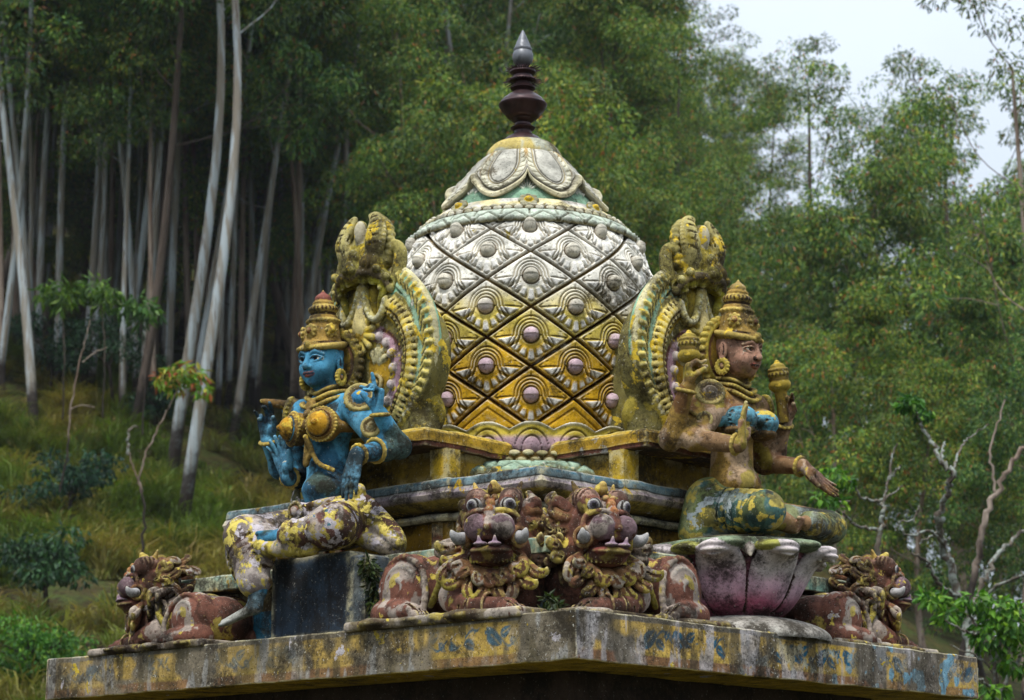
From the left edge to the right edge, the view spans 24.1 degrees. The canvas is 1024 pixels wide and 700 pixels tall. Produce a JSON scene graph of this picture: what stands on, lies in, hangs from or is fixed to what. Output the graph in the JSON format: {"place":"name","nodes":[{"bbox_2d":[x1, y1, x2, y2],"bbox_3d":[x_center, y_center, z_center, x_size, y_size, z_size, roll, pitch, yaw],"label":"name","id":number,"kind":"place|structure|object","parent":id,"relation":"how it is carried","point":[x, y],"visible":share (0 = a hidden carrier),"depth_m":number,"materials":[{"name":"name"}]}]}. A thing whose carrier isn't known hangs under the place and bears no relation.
{"place":"outdoors","nodes":[
{"label":"outdoors","id":0,"kind":"place"},
{"bbox_2d":[0,119,1021,699],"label":"hill","id":1,"kind":"structure","parent":0,"point":[80,597],"depth_m":64.58,"materials":[{"name":"green plant"}]},
{"bbox_2d":[0,0,25,396],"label":"gum tree","id":2,"kind":"object","parent":1,"relation":"on","point":[2,307],"visible":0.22,"depth_m":68.00,"materials":[{"name":"grey plant"}]},
{"bbox_2d":[0,0,33,380],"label":"gum tree","id":3,"kind":"object","parent":1,"relation":"on","point":[8,306],"visible":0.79,"depth_m":67.76,"materials":[{"name":"grey plant"}]},
{"bbox_2d":[1,0,34,355],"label":"gum tree","id":4,"kind":"object","parent":1,"relation":"on","point":[16,160],"visible":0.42,"depth_m":68.78,"materials":[{"name":"grey plant"}]},
{"bbox_2d":[0,0,88,381],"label":"gum tree","id":5,"kind":"object","parent":1,"relation":"on","point":[31,201],"visible":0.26,"depth_m":71.18,"materials":[{"name":"green plant"}]},
{"bbox_2d":[2,113,88,335],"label":"gum tree","id":6,"kind":"object","parent":1,"relation":"on","point":[6,216],"visible":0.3,"depth_m":74.94,"materials":[{"name":"green plant"}]},
{"bbox_2d":[0,518,98,617],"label":"shrub","id":7,"kind":"object","parent":1,"relation":"on","point":[50,560],"visible":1,"depth_m":43.87,"materials":[{"name":"green plant"}]},
{"bbox_2d":[0,610,98,688],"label":"shrub","id":8,"kind":"object","parent":1,"relation":"on","point":[53,643],"visible":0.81,"depth_m":39.21,"materials":[{"name":"green plant"}]},
{"bbox_2d":[0,0,100,424],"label":"gum tree","id":9,"kind":"object","parent":1,"relation":"on","point":[19,71],"visible":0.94,"depth_m":66.41,"materials":[{"name":"green plant"}]},
{"bbox_2d":[9,308,94,394],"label":"shrub","id":10,"kind":"object","parent":1,"relation":"on","point":[49,352],"visible":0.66,"depth_m":68.43,"materials":[{"name":"green plant"}]},
{"bbox_2d":[16,74,91,328],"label":"gum tree","id":11,"kind":"object","parent":1,"relation":"on","point":[52,176],"visible":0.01,"depth_m":75.49,"materials":[{"name":"grey plant"}]},
{"bbox_2d":[34,0,80,369],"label":"gum tree","id":12,"kind":"object","parent":1,"relation":"on","point":[41,237],"visible":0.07,"depth_m":70.98,"materials":[{"name":"grey plant"}]},
{"bbox_2d":[28,270,89,419],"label":"young tree","id":13,"kind":"object","parent":1,"relation":"on","point":[63,299],"visible":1,"depth_m":51.30,"materials":[{"name":"green plant"}]},
{"bbox_2d":[0,446,129,521],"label":"shrub","id":14,"kind":"object","parent":1,"relation":"on","point":[72,484],"visible":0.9,"depth_m":52.63,"materials":[{"name":"green plant"}]},
{"bbox_2d":[51,0,93,390],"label":"gum tree","id":15,"kind":"object","parent":1,"relation":"on","point":[60,230],"visible":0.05,"depth_m":70.13,"materials":[{"name":"grey plant"}]},
{"bbox_2d":[2,103,147,289],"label":"gum tree","id":16,"kind":"object","parent":1,"relation":"on","point":[7,260],"visible":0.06,"depth_m":79.24,"materials":[{"name":"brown plant"}]},
{"bbox_2d":[27,133,147,336],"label":"gum tree","id":17,"kind":"object","parent":1,"relation":"on","point":[71,186],"visible":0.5,"depth_m":76.26,"materials":[{"name":"green plant"}]},
{"bbox_2d":[23,1,158,389],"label":"gum tree","id":18,"kind":"object","parent":1,"relation":"on","point":[95,231],"visible":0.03,"depth_m":71.03,"materials":[{"name":"grey plant"}]},
{"bbox_2d":[67,270,126,416],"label":"young tree","id":19,"kind":"object","parent":1,"relation":"on","point":[96,298],"visible":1,"depth_m":51.32,"materials":[{"name":"green plant"}]},
{"bbox_2d":[83,85,127,349],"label":"gum tree","id":20,"kind":"object","parent":1,"relation":"on","point":[116,284],"depth_m":76.09,"materials":[{"name":"grey plant"}]},
{"bbox_2d":[26,0,191,394],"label":"gum tree","id":21,"kind":"object","parent":1,"relation":"on","point":[100,270],"visible":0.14,"depth_m":70.97,"materials":[{"name":"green plant"}]},
{"bbox_2d":[54,308,168,405],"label":"shrub","id":22,"kind":"object","parent":1,"relation":"on","point":[108,327],"visible":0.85,"depth_m":67.67,"materials":[{"name":"green plant"}]},
{"bbox_2d":[108,101,114,289],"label":"gum tree","id":23,"kind":"object","parent":1,"relation":"on","point":[111,235],"visible":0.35,"depth_m":75.07,"materials":[{"name":"grey plant"}]},
{"bbox_2d":[101,10,139,395],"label":"gum tree","id":24,"kind":"object","parent":1,"relation":"on","point":[131,276],"visible":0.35,"depth_m":69.46,"materials":[{"name":"grey plant"}]},
{"bbox_2d":[47,0,211,418],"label":"gum tree","id":25,"kind":"object","parent":1,"relation":"on","point":[129,112],"visible":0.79,"depth_m":68.08,"materials":[{"name":"green plant"}]},
{"bbox_2d":[107,289,167,434],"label":"young tree","id":26,"kind":"object","parent":1,"relation":"on","point":[136,313],"visible":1,"depth_m":51.22,"materials":[{"name":"green plant"}]},
{"bbox_2d":[48,0,232,428],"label":"gum tree","id":27,"kind":"object","parent":1,"relation":"on","point":[107,50],"visible":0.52,"depth_m":68.17,"materials":[{"name":"green plant"}]},
{"bbox_2d":[76,0,228,389],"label":"gum tree","id":28,"kind":"object","parent":1,"relation":"on","point":[141,255],"visible":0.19,"depth_m":70.49,"materials":[{"name":"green plant"}]},
{"bbox_2d":[0,245,306,699],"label":"grass","id":29,"kind":"structure","parent":1,"relation":"on","point":[198,535],"depth_m":57.40,"materials":[{"name":"green plant"}]},
{"bbox_2d":[129,360,215,552],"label":"sapling","id":30,"kind":"object","parent":29,"relation":"on","point":[178,380],"visible":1,"depth_m":44.79,"materials":[{"name":"green plant"}]},
{"bbox_2d":[67,126,240,295],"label":"gum tree","id":31,"kind":"object","parent":1,"relation":"on","point":[144,184],"visible":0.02,"depth_m":82.50,"materials":[{"name":"green plant"}]},
{"bbox_2d":[122,376,188,430],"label":"shrub","id":32,"kind":"object","parent":1,"relation":"on","point":[159,405],"visible":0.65,"depth_m":66.75,"materials":[{"name":"green plant"}]},
{"bbox_2d":[73,0,245,406],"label":"gum tree","id":33,"kind":"object","parent":1,"relation":"on","point":[169,327],"visible":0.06,"depth_m":71.36,"materials":[{"name":"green plant"}]},
{"bbox_2d":[79,14,272,375],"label":"gum tree","id":34,"kind":"object","parent":1,"relation":"on","point":[165,157],"visible":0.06,"depth_m":72.56,"materials":[{"name":"green plant"}]},
{"bbox_2d":[88,0,279,362],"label":"gum tree","id":35,"kind":"object","parent":1,"relation":"on","point":[158,177],"visible":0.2,"depth_m":69.45,"materials":[{"name":"green plant"}]},
{"bbox_2d":[182,28,213,393],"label":"gum tree","id":36,"kind":"object","parent":1,"relation":"on","point":[187,302],"visible":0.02,"depth_m":72.92,"materials":[{"name":"grey plant"}]},
{"bbox_2d":[121,130,292,336],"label":"gum tree","id":37,"kind":"object","parent":1,"relation":"on","point":[236,297],"visible":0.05,"depth_m":83.27,"materials":[{"name":"green plant"}]},
{"bbox_2d":[72,0,389,432],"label":"gum tree","id":38,"kind":"object","parent":1,"relation":"on","point":[156,292],"visible":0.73,"depth_m":66.94,"materials":[{"name":"green plant"}]},
{"bbox_2d":[216,13,252,407],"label":"gum tree","id":39,"kind":"object","parent":1,"relation":"on","point":[241,311],"visible":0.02,"depth_m":73.21,"materials":[{"name":"grey plant"}]},
{"bbox_2d":[167,0,325,478],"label":"gum tree","id":40,"kind":"object","parent":1,"relation":"on","point":[177,432],"visible":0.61,"depth_m":63.30,"materials":[{"name":"grey plant"}]},
{"bbox_2d":[185,1,319,415],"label":"gum tree","id":41,"kind":"object","parent":1,"relation":"on","point":[218,398],"visible":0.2,"depth_m":71.49,"materials":[{"name":"green plant"}]},
{"bbox_2d":[161,0,347,408],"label":"gum tree","id":42,"kind":"object","parent":1,"relation":"on","point":[229,367],"visible":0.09,"depth_m":71.82,"materials":[{"name":"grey plant"}]},
{"bbox_2d":[191,120,337,368],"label":"gum tree","id":43,"kind":"object","parent":1,"relation":"on","point":[276,347],"visible":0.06,"depth_m":81.86,"materials":[{"name":"green plant"}]},
{"bbox_2d":[178,0,353,523],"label":"gum tree","id":44,"kind":"object","parent":1,"relation":"on","point":[192,454],"visible":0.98,"depth_m":57.70,"materials":[{"name":"grey plant"}]},
{"bbox_2d":[188,0,346,424],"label":"gum tree","id":45,"kind":"object","parent":1,"relation":"on","point":[207,305],"visible":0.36,"depth_m":69.51,"materials":[{"name":"grey plant"}]},
{"bbox_2d":[130,18,436,391],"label":"gum tree","id":46,"kind":"object","parent":1,"relation":"on","point":[288,251],"visible":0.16,"depth_m":76.09,"materials":[{"name":"green plant"}]},
{"bbox_2d":[170,0,400,441],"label":"gum tree","id":47,"kind":"object","parent":1,"relation":"on","point":[243,368],"visible":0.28,"depth_m":70.98,"materials":[{"name":"green plant"}]},
{"bbox_2d":[216,0,384,399],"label":"gum tree","id":48,"kind":"object","parent":1,"relation":"on","point":[302,393],"visible":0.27,"depth_m":72.18,"materials":[{"name":"green plant"}]},
{"bbox_2d":[248,25,363,405],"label":"gum tree","id":49,"kind":"object","parent":1,"relation":"on","point":[252,367],"visible":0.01,"depth_m":74.22,"materials":[{"name":"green plant"}]},
{"bbox_2d":[213,98,400,301],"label":"gum tree","id":50,"kind":"object","parent":1,"relation":"on","point":[334,233],"visible":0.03,"depth_m":80.58,"materials":[{"name":"green plant"}]},
{"bbox_2d":[240,2,377,293],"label":"gum tree","id":51,"kind":"object","parent":1,"relation":"on","point":[304,169],"visible":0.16,"depth_m":73.88,"materials":[{"name":"green plant"}]},
{"bbox_2d":[230,1,394,411],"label":"gum tree","id":52,"kind":"object","parent":1,"relation":"on","point":[257,392],"visible":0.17,"depth_m":72.64,"materials":[{"name":"green plant"}]},
{"bbox_2d":[214,0,417,398],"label":"gum tree","id":53,"kind":"object","parent":1,"relation":"on","point":[294,365],"visible":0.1,"depth_m":72.15,"materials":[{"name":"grey plant"}]},
{"bbox_2d":[356,550,383,611],"bbox_3d":[-0.695,1.151,11.871,0.160,0.326,0.170,0,-12,0],"label":"weed","id":54,"kind":"object","parent":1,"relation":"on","point":[371,574],"visible":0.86,"depth_m":11.85,"materials":[{"name":"green plant"}]},
{"bbox_2d":[298,0,443,398],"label":"gum tree","id":55,"kind":"object","parent":1,"relation":"on","point":[313,276],"visible":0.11,"depth_m":73.18,"materials":[{"name":"grey plant"}]},
{"bbox_2d":[298,0,466,238],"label":"gum tree","id":56,"kind":"object","parent":1,"relation":"on","point":[383,10],"visible":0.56,"depth_m":69.22,"materials":[{"name":"green plant"}]},
{"bbox_2d":[315,99,508,243],"bbox_3d":[-1.816,-0.664,61.331,7.270,11.327,7.907,0,-12,0],"label":"gum tree","id":57,"kind":"object","parent":1,"relation":"on","point":[410,198],"visible":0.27,"depth_m":61.99,"materials":[{"name":"green plant"}]},
{"bbox_2d":[355,103,612,244],"bbox_3d":[-1.130,-1.021,63.847,7.690,11.981,8.363,3,-13,-15],"label":"gum tree","id":58,"kind":"object","parent":1,"relation":"on","point":[409,149],"visible":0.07,"depth_m":63.22,"materials":[{"name":"green plant"}]},
{"bbox_2d":[387,0,608,182],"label":"gum tree","id":59,"kind":"object","parent":1,"relation":"on","point":[508,29],"visible":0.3,"depth_m":77.08,"materials":[{"name":"green plant"}]},
{"bbox_2d":[395,0,618,171],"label":"gum tree","id":60,"kind":"object","parent":1,"relation":"on","point":[448,35],"visible":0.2,"depth_m":81.72,"materials":[{"name":"green plant"}]},
{"bbox_2d":[45,137,978,699],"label":"temple shrine","id":61,"kind":"object","parent":1,"relation":"on","point":[517,311],"visible":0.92,"depth_m":12.57,"materials":[{"name":"paint"}]},
{"bbox_2d":[87,550,255,656],"bbox_3d":[-1.775,1.364,12.985,0.969,0.569,0.614,-11,-16,41],"label":"lion statue","id":62,"kind":"object","parent":61,"relation":"on","point":[161,605],"visible":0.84,"depth_m":12.83,"materials":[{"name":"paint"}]},
{"bbox_2d":[271,551,388,637],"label":"throne block","id":63,"kind":"structure","parent":61,"relation":"on","point":[319,593],"depth_m":12.08,"materials":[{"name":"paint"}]},
{"bbox_2d":[218,290,411,626],"bbox_3d":[-1.034,0.532,12.361,1.055,1.799,0.746,-11,-16,41],"label":"goddess statue","id":64,"kind":"object","parent":63,"relation":"on","point":[313,459],"visible":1,"depth_m":12.28,"materials":[{"name":"blue paint"}]},
{"bbox_2d":[344,480,563,632],"bbox_3d":[-0.172,1.013,11.644,1.164,0.690,0.751,-11,-16,41],"label":"lion statue","id":65,"kind":"object","parent":61,"relation":"on","point":[483,563],"visible":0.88,"depth_m":11.32,"materials":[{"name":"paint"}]},
{"bbox_2d":[499,30,546,138],"bbox_3d":[0.063,-1.520,13.925,0.281,0.713,0.281,0,-12,0],"label":"finial","id":66,"kind":"object","parent":61,"relation":"on","point":[522,106],"visible":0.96,"depth_m":13.85,"materials":[{"name":"brown metal"}]},
{"bbox_2d":[536,481,735,627],"bbox_3d":[0.481,1.020,11.678,0.747,0.690,1.169,-11,-16,41],"label":"lion statue","id":67,"kind":"object","parent":61,"relation":"on","point":[601,553],"visible":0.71,"depth_m":11.36,"materials":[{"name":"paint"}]},
{"bbox_2d":[652,534,837,640],"bbox_3d":[1.165,1.250,12.336,1.008,0.531,1.007,-11,-16,41],"label":"lotus pedestal","id":68,"kind":"object","parent":61,"relation":"on","point":[758,582],"visible":0.65,"depth_m":12.03,"materials":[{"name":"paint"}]},
{"bbox_2d":[658,280,846,544],"bbox_3d":[1.253,0.331,12.481,0.661,1.429,1.080,-11,-16,41],"label":"goddess statue","id":69,"kind":"object","parent":68,"relation":"on","point":[723,412],"visible":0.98,"depth_m":12.32,"materials":[{"name":"paint"}]},
{"bbox_2d":[677,330,700,362],"bbox_3d":[0.903,-0.017,12.234,0.120,0.176,0.119,-11,-16,41],"label":"lotus bud","id":70,"kind":"object","parent":69,"relation":"on","point":[689,343],"visible":1,"depth_m":12.19,"materials":[{"name":"gold stone"}]},
{"bbox_2d":[767,360,790,422],"bbox_3d":[1.414,0.218,12.634,0.119,0.335,0.119,-11,-6,41],"label":"lotus bud","id":71,"kind":"object","parent":69,"relation":"on","point":[779,385],"visible":1,"depth_m":12.60,"materials":[{"name":"gold stone"}]},
{"bbox_2d":[781,549,937,651],"bbox_3d":[1.803,1.358,12.957,0.614,0.569,0.969,-11,-16,41],"label":"lion statue","id":72,"kind":"object","parent":61,"relation":"on","point":[867,602],"visible":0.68,"depth_m":12.84,"materials":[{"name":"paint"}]},
{"bbox_2d":[404,29,658,245],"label":"gum tree","id":73,"kind":"object","parent":1,"relation":"on","point":[429,90],"visible":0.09,"depth_m":68.27,"materials":[{"name":"green plant"}]},
{"bbox_2d":[441,63,663,274],"bbox_3d":[0.945,-1.064,62.322,8.237,13.146,9.440,-3,-13,14],"label":"gum tree","id":74,"kind":"object","parent":1,"relation":"on","point":[544,122],"visible":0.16,"depth_m":61.46,"materials":[{"name":"green plant"}]},
{"bbox_2d":[452,0,704,127],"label":"gum tree","id":75,"kind":"object","parent":1,"relation":"on","point":[526,9],"visible":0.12,"depth_m":85.46,"materials":[{"name":"green plant"}]},
{"bbox_2d":[488,0,731,181],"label":"gum tree","id":76,"kind":"object","parent":1,"relation":"on","point":[664,5],"visible":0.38,"depth_m":74.15,"materials":[{"name":"green plant"}]},
{"bbox_2d":[539,0,700,227],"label":"gum tree","id":77,"kind":"object","parent":1,"relation":"on","point":[641,47],"visible":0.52,"depth_m":73.46,"materials":[{"name":"green plant"}]},
{"bbox_2d":[588,0,705,168],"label":"gum tree","id":78,"kind":"object","parent":1,"relation":"on","point":[618,82],"visible":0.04,"depth_m":87.32,"materials":[{"name":"green plant"}]},
{"bbox_2d":[584,0,730,126],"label":"gum tree","id":79,"kind":"object","parent":1,"relation":"on","point":[715,84],"visible":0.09,"depth_m":104.80,"materials":[{"name":"green plant"}]},
{"bbox_2d":[605,180,748,290],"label":"gum tree","id":80,"kind":"object","parent":1,"relation":"on","point":[656,225],"visible":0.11,"depth_m":61.49,"materials":[{"name":"green plant"}]},
{"bbox_2d":[620,57,744,220],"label":"gum tree","id":81,"kind":"object","parent":1,"relation":"on","point":[692,120],"visible":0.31,"depth_m":85.28,"materials":[{"name":"green plant"}]},
{"bbox_2d":[597,129,779,376],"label":"gum tree","id":82,"kind":"object","parent":1,"relation":"on","point":[652,176],"visible":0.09,"depth_m":66.10,"materials":[{"name":"green plant"}]},
{"bbox_2d":[586,4,807,215],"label":"gum tree","id":83,"kind":"object","parent":1,"relation":"on","point":[712,75],"visible":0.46,"depth_m":77.77,"materials":[{"name":"green plant"}]},
{"bbox_2d":[618,157,826,408],"bbox_3d":[5.467,-0.248,63.557,5.065,9.671,5.744,9,-15,-34],"label":"gum tree","id":84,"kind":"object","parent":1,"relation":"on","point":[701,195],"visible":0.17,"depth_m":63.33,"materials":[{"name":"green plant"}]},
{"bbox_2d":[690,42,768,197],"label":"gum tree","id":85,"kind":"object","parent":1,"relation":"on","point":[738,71],"visible":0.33,"depth_m":109.48,"materials":[{"name":"green plant"}]},
{"bbox_2d":[714,68,818,281],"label":"gum tree","id":86,"kind":"object","parent":1,"relation":"on","point":[781,175],"visible":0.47,"depth_m":99.76,"materials":[{"name":"green plant"}]},
{"bbox_2d":[750,318,858,506],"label":"gum tree","id":87,"kind":"object","parent":1,"relation":"on","point":[760,383],"visible":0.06,"depth_m":50.36,"materials":[{"name":"green plant"}]},
{"bbox_2d":[706,30,925,546],"bbox_3d":[7.527,-1.764,64.633,5.664,15.342,7.969,6,-14,-26],"label":"gum tree","id":88,"kind":"object","parent":1,"relation":"on","point":[854,121],"visible":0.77,"depth_m":64.91,"materials":[{"name":"green plant"}]},
{"bbox_2d":[730,195,964,558],"bbox_3d":[8.896,1.060,61.228,7.068,10.126,6.499,-8,-14,31],"label":"gum tree","id":89,"kind":"object","parent":1,"relation":"on","point":[834,303],"visible":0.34,"depth_m":61.42,"materials":[{"name":"green plant"}]},
{"bbox_2d":[754,274,967,605],"bbox_3d":[6.641,2.165,47.309,4.681,7.471,5.365,0,-12,2],"label":"gum tree","id":90,"kind":"object","parent":1,"relation":"on","point":[831,367],"visible":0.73,"depth_m":47.37,"materials":[{"name":"green plant"}]},
{"bbox_2d":[807,443,919,555],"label":"bare tree","id":91,"kind":"object","parent":1,"relation":"on","point":[841,483],"visible":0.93,"depth_m":25.93,"materials":[{"name":"grey plant"}]},
{"bbox_2d":[740,117,1002,610],"bbox_3d":[9.709,0.462,61.631,8.876,12.716,8.161,7,-14,-29],"label":"gum tree","id":92,"kind":"object","parent":1,"relation":"on","point":[876,185],"visible":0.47,"depth_m":60.52,"materials":[{"name":"green plant"}]},
{"bbox_2d":[835,92,980,563],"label":"gum tree","id":93,"kind":"object","parent":1,"relation":"on","point":[885,117],"visible":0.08,"depth_m":95.45,"materials":[{"name":"green plant"}]},
{"bbox_2d":[801,45,1023,610],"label":"gum tree","id":94,"kind":"object","parent":1,"relation":"on","point":[947,216],"visible":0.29,"depth_m":68.33,"materials":[{"name":"green plant"}]},
{"bbox_2d":[815,327,1023,648],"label":"gum tree","id":95,"kind":"object","parent":1,"relation":"on","point":[952,377],"visible":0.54,"depth_m":46.16,"materials":[{"name":"green plant"}]},
{"bbox_2d":[847,264,1023,676],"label":"gum tree","id":96,"kind":"object","parent":1,"relation":"on","point":[996,360],"visible":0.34,"depth_m":50.24,"materials":[{"name":"green plant"}]},
{"bbox_2d":[865,207,1023,622],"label":"gum tree","id":97,"kind":"object","parent":1,"relation":"on","point":[1011,247],"visible":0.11,"depth_m":60.90,"materials":[{"name":"green plant"}]},
{"bbox_2d":[875,243,1023,629],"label":"gum tree","id":98,"kind":"object","parent":1,"relation":"on","point":[1007,286],"visible":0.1,"depth_m":59.19,"materials":[{"name":"green plant"}]},
{"bbox_2d":[885,0,1023,382],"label":"gum tree","id":99,"kind":"object","parent":1,"relation":"on","point":[921,112],"visible":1,"depth_m":49.24,"materials":[{"name":"green plant"}]},
{"bbox_2d":[889,392,1023,699],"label":"bare tree","id":100,"kind":"object","parent":1,"relation":"on","point":[911,405],"visible":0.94,"depth_m":27.00,"materials":[{"name":"grey plant"}]},
{"bbox_2d":[905,328,1023,699],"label":"gum tree","id":101,"kind":"object","parent":1,"relation":"on","point":[970,476],"visible":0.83,"depth_m":45.26,"materials":[{"name":"green plant"}]},
{"bbox_2d":[911,583,1023,699],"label":"leafy bush","id":102,"kind":"object","parent":1,"relation":"on","point":[1009,634],"visible":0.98,"depth_m":23.89,"materials":[{"name":"green plant"}]},
{"bbox_2d":[958,400,1023,655],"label":"bare tree","id":103,"kind":"object","parent":1,"relation":"on","point":[979,544],"visible":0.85,"depth_m":31.22,"materials":[{"name":"brown plant"}]},
{"bbox_2d":[462,0,1023,635],"label":"sky","id":104,"kind":"structure","parent":0,"point":[865,31],"materials":[{"name":"white"}]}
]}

